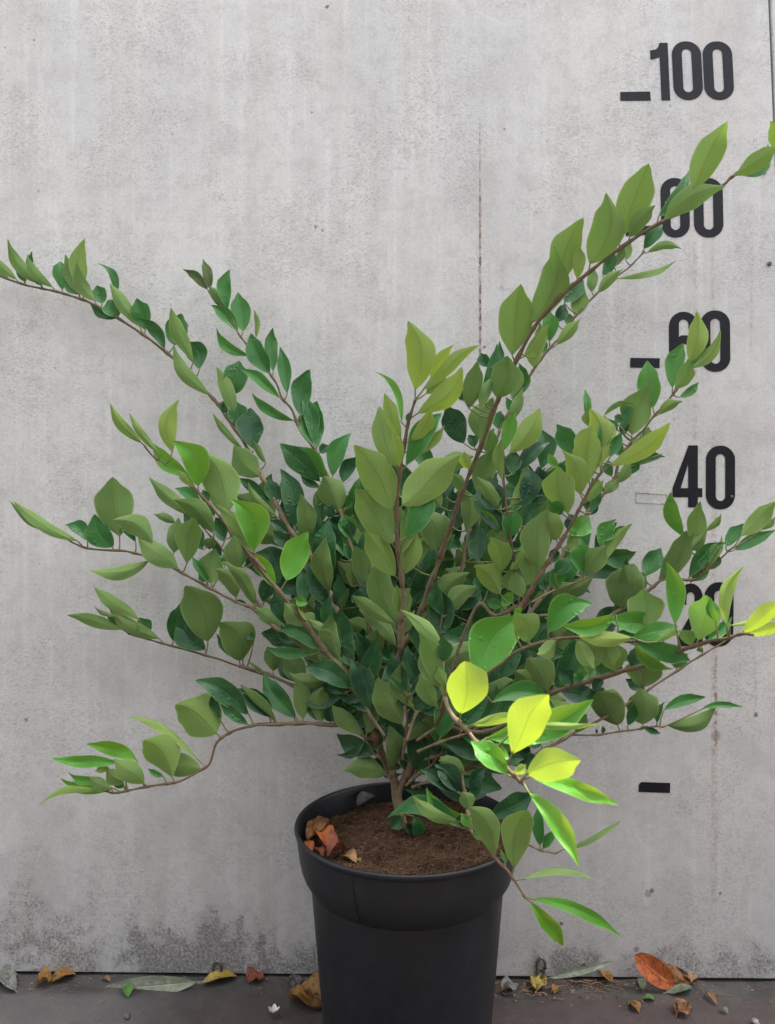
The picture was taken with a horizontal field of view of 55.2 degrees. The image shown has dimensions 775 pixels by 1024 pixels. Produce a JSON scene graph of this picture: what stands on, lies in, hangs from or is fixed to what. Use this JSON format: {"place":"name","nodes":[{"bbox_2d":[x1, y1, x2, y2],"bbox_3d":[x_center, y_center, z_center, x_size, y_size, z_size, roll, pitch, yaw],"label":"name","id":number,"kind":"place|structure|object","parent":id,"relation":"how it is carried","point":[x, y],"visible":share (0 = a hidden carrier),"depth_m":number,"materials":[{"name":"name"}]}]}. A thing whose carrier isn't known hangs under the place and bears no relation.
{"place":"outdoors","nodes":[
{"label":"outdoors","id":0,"kind":"place"},
{"bbox_2d":[0,971,774,1023],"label":"ground","id":1,"kind":"structure","parent":0,"point":[224,1000],"depth_m":1.02,"materials":[{"name":"grey concrete"}]},
{"bbox_2d":[0,970,16,992],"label":"fallen leaf","id":2,"kind":"object","parent":1,"relation":"on","point":[10,982],"visible":1,"depth_m":1.05,"materials":[{"name":"grey plant"}]},
{"bbox_2d":[0,968,17,981],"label":"fallen leaf","id":3,"kind":"object","parent":1,"relation":"on","point":[4,969],"visible":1,"depth_m":1.07,"materials":[{"name":"grey plant"}]},
{"bbox_2d":[35,966,51,986],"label":"fallen leaf","id":4,"kind":"object","parent":1,"relation":"on","point":[45,973],"visible":1,"depth_m":1.06,"materials":[{"name":"plant"}]},
{"bbox_2d":[48,967,75,982],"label":"fallen leaf","id":5,"kind":"object","parent":1,"relation":"on","point":[60,972],"visible":1,"depth_m":1.07,"materials":[{"name":"orange plant"}]},
{"bbox_2d":[124,1012,130,1019],"bbox_3d":[-0.346,0.671,0.986,0.009,0.007,0.010,0,0,0],"label":"pebble","id":6,"kind":"object","parent":1,"relation":"on","point":[127,1015],"visible":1,"depth_m":0.98,"materials":[{"name":"grey stone"}]},
{"bbox_2d":[122,984,133,996],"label":"fallen leaf","id":7,"kind":"object","parent":1,"relation":"on","point":[127,990],"visible":1,"depth_m":1.03,"materials":[{"name":"green plant"}]},
{"bbox_2d":[105,976,209,991],"bbox_3d":[-0.326,0.668,1.043,0.151,0.028,0.008,0,0,0],"label":"fallen leaf","id":8,"kind":"object","parent":1,"relation":"on","point":[168,983],"visible":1,"depth_m":1.05,"materials":[{"name":"green plant"}]},
{"bbox_2d":[198,969,236,983],"bbox_3d":[-0.244,0.667,1.063,0.052,0.010,0.026,0,0,0],"label":"fallen leaf","id":9,"kind":"object","parent":1,"relation":"on","point":[215,974],"visible":1,"depth_m":1.06,"materials":[{"name":"yellow plant"}]},
{"bbox_2d":[246,966,263,983],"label":"fallen leaf","id":10,"kind":"object","parent":1,"relation":"on","point":[252,973],"visible":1,"depth_m":1.06,"materials":[{"name":"red plant"}]},
{"bbox_2d":[268,1004,279,1012],"bbox_3d":[-0.151,0.663,0.986,0.015,0.009,0.014,0,0,0],"label":"fallen blossom","id":11,"kind":"object","parent":1,"relation":"on","point":[274,1008],"visible":1,"depth_m":0.99,"materials":[{"name":"white plant"}]},
{"bbox_2d":[289,973,301,987],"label":"fallen leaf","id":12,"kind":"object","parent":1,"relation":"on","point":[294,979],"visible":0.98,"depth_m":1.06,"materials":[{"name":"grey plant"}]},
{"bbox_2d":[288,973,321,1010],"bbox_3d":[-0.111,0.660,1.017,0.049,0.029,0.048,0,0,-12],"label":"fallen leaf","id":13,"kind":"object","parent":1,"relation":"on","point":[312,982],"visible":0.88,"depth_m":1.02,"materials":[{"name":"brown plant"}]},
{"bbox_2d":[1,975,774,1016],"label":"leaf litter","id":14,"kind":"object","parent":1,"relation":"on","point":[545,987],"visible":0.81,"depth_m":1.05,"materials":[{"name":"brown plant"}]},
{"bbox_2d":[294,781,512,1023],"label":"plant pot","id":15,"kind":"object","parent":1,"relation":"on","point":[407,928],"visible":0.74,"depth_m":0.82,"materials":[{"name":"black plastic"}]},
{"bbox_2d":[304,840,313,849],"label":"fallen leaf","id":16,"kind":"object","parent":15,"relation":"on","point":[309,844],"visible":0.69,"depth_m":0.90,"materials":[{"name":"orange plant"}]},
{"bbox_2d":[306,816,329,840],"bbox_3d":[-0.089,0.405,0.954,0.024,0.016,0.068,0,0,16],"label":"fallen leaf","id":17,"kind":"object","parent":15,"relation":"on","point":[318,823],"visible":0.98,"depth_m":0.94,"materials":[{"name":"brown plant"}]},
{"bbox_2d":[315,846,324,856],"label":"fallen leaf","id":18,"kind":"object","parent":15,"relation":"on","point":[321,849],"visible":1,"depth_m":0.89,"materials":[{"name":"brown plant"}]},
{"bbox_2d":[313,825,333,845],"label":"fallen leaf","id":19,"kind":"object","parent":15,"relation":"on","point":[323,835],"visible":0.77,"depth_m":0.91,"materials":[{"name":"orange plant"}]},
{"bbox_2d":[327,829,344,856],"bbox_3d":[-0.061,0.395,0.878,0.022,0.026,0.033,0,0,0],"label":"fallen leaf","id":20,"kind":"object","parent":15,"relation":"on","point":[333,841],"visible":1,"depth_m":0.88,"materials":[{"name":"brown plant"}]},
{"bbox_2d":[340,849,356,862],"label":"fallen leaf","id":21,"kind":"object","parent":15,"relation":"on","point":[351,854],"visible":1,"depth_m":0.86,"materials":[{"name":"beige plant"}]},
{"bbox_2d":[357,791,377,805],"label":"fallen leaf","id":22,"kind":"object","parent":15,"relation":"on","point":[363,796],"visible":1,"depth_m":1.02,"materials":[{"name":"grey plant"}]},
{"bbox_2d":[0,121,774,945],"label":"shrub","id":23,"kind":"object","parent":15,"relation":"in","point":[372,623],"visible":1,"depth_m":0.88,"materials":[{"name":"green plant"}]},
{"bbox_2d":[499,976,518,991],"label":"fallen leaf","id":24,"kind":"object","parent":1,"relation":"on","point":[507,982],"visible":1,"depth_m":1.05,"materials":[{"name":"grey plant"}]},
{"bbox_2d":[530,973,546,993],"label":"fallen leaf","id":25,"kind":"object","parent":1,"relation":"on","point":[537,982],"visible":1,"depth_m":1.06,"materials":[{"name":"yellow plant"}]},
{"bbox_2d":[552,984,560,993],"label":"fallen leaf","id":26,"kind":"object","parent":1,"relation":"on","point":[555,988],"visible":1,"depth_m":1.04,"materials":[{"name":"orange plant"}]},
{"bbox_2d":[541,961,613,979],"bbox_3d":[0.271,0.657,1.059,0.105,0.028,0.005,0,0,0],"label":"fallen leaf","id":27,"kind":"object","parent":1,"relation":"on","point":[580,970],"visible":1,"depth_m":1.06,"materials":[{"name":"plant"}]},
{"bbox_2d":[598,969,612,981],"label":"fallen leaf","id":28,"kind":"object","parent":1,"relation":"on","point":[607,975],"visible":0.66,"depth_m":1.07,"materials":[{"name":"orange plant"}]},
{"bbox_2d":[628,1000,640,1012],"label":"fallen leaf","id":29,"kind":"object","parent":1,"relation":"on","point":[636,1004],"visible":1,"depth_m":1.01,"materials":[{"name":"brown plant"}]},
{"bbox_2d":[637,977,645,992],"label":"fallen leaf","id":30,"kind":"object","parent":1,"relation":"on","point":[642,982],"visible":1,"depth_m":1.06,"materials":[{"name":"green plant"}]},
{"bbox_2d":[642,993,653,999],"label":"fallen leaf","id":31,"kind":"object","parent":1,"relation":"on","point":[647,995],"visible":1,"depth_m":1.03,"materials":[{"name":"green plant"}]},
{"bbox_2d":[635,953,674,989],"bbox_3d":[0.381,0.650,1.044,0.064,0.054,0.012,0,0,0],"label":"fallen leaf","id":32,"kind":"object","parent":1,"relation":"on","point":[655,971],"visible":1,"depth_m":1.04,"materials":[{"name":"orange plant"}]},
{"bbox_2d":[663,982,691,993],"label":"fallen leaf","id":33,"kind":"object","parent":1,"relation":"on","point":[678,988],"visible":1,"depth_m":1.04,"materials":[{"name":"green plant"}]},
{"bbox_2d":[666,964,694,983],"bbox_3d":[0.415,0.662,1.058,0.051,0.030,0.015,0,0,0],"label":"fallen leaf","id":34,"kind":"object","parent":1,"relation":"on","point":[680,975],"visible":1,"depth_m":1.06,"materials":[{"name":"brown plant"}]},
{"bbox_2d":[674,998,691,1016],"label":"fallen leaf","id":35,"kind":"object","parent":1,"relation":"on","point":[681,1005],"visible":1,"depth_m":1.00,"materials":[{"name":"brown plant"}]},
{"bbox_2d":[688,971,699,983],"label":"fallen leaf","id":36,"kind":"object","parent":1,"relation":"on","point":[692,977],"visible":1,"depth_m":1.07,"materials":[{"name":"brown plant"}]},
{"bbox_2d":[703,991,716,1003],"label":"fallen leaf","id":37,"kind":"object","parent":1,"relation":"on","point":[712,995],"visible":1,"depth_m":1.03,"materials":[{"name":"brown plant"}]},
{"bbox_2d":[751,1018,758,1023],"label":"pebble","id":38,"kind":"object","parent":1,"relation":"on","point":[754,1021],"visible":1,"depth_m":0.98,"materials":[{"name":"grey stone"}]},
{"bbox_3d":[0.100,-0.725,1.161,6.200,2.850,0.048,0,0,0],"label":"wall frame","id":39,"kind":"object","parent":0,"visible":0},
{"bbox_2d":[0,0,774,978],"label":"wall panel","id":40,"kind":"structure","parent":39,"relation":"attached to","point":[344,192],"depth_m":1.07,"materials":[{"name":"grey concrete"}]},
{"bbox_2d":[768,0,774,157],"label":"wall panel","id":41,"kind":"structure","parent":39,"relation":"attached to","point":[771,4],"depth_m":1.08,"materials":[{"name":"grey concrete"}]}
]}

